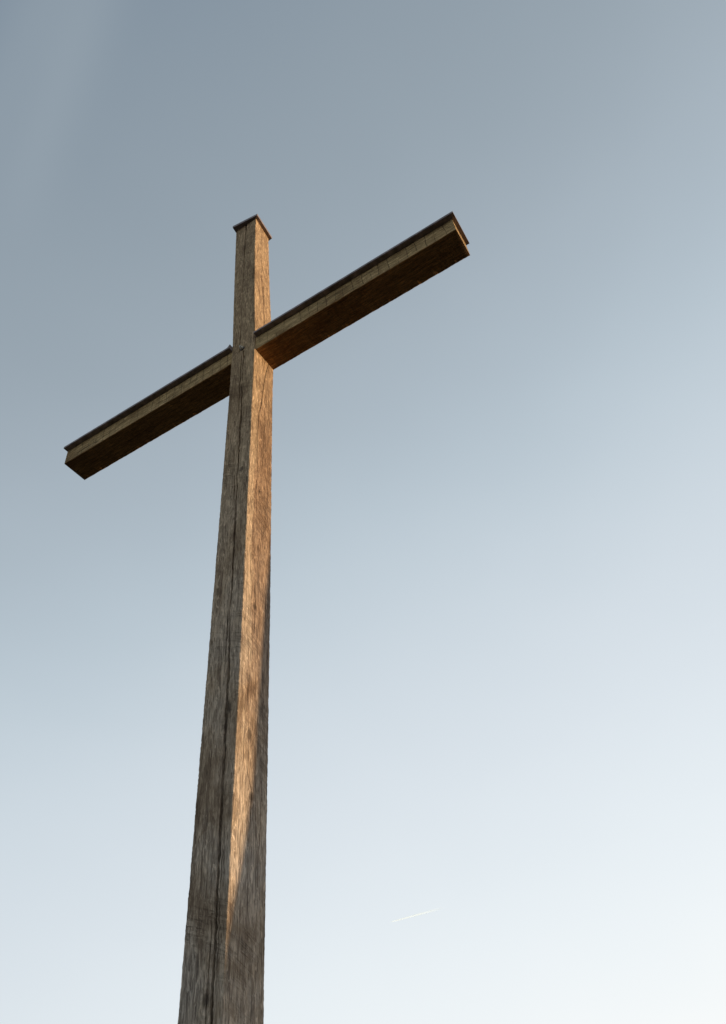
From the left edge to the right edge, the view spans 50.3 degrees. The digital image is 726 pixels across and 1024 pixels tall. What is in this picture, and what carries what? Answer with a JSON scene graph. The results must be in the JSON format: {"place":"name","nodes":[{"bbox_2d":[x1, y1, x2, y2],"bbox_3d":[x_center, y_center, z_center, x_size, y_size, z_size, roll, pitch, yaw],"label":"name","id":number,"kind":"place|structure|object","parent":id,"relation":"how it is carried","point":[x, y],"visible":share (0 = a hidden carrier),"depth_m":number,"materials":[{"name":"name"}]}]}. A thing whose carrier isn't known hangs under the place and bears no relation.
{"place":"outdoors","nodes":[
{"label":"outdoors","id":0,"kind":"place"},
{"bbox_2d":[0,0,725,1023],"label":"sky","id":1,"kind":"structure","parent":0,"point":[496,779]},
{"bbox_3d":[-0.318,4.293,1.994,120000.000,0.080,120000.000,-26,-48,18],"label":"ground","id":2,"kind":"structure","parent":0,"visible":0},
{"bbox_2d":[64,211,469,1023],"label":"wooden cross","id":3,"kind":"object","parent":2,"relation":"on","point":[222,965],"visible":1,"depth_m":5.97,"materials":[{"name":"brown wood"}]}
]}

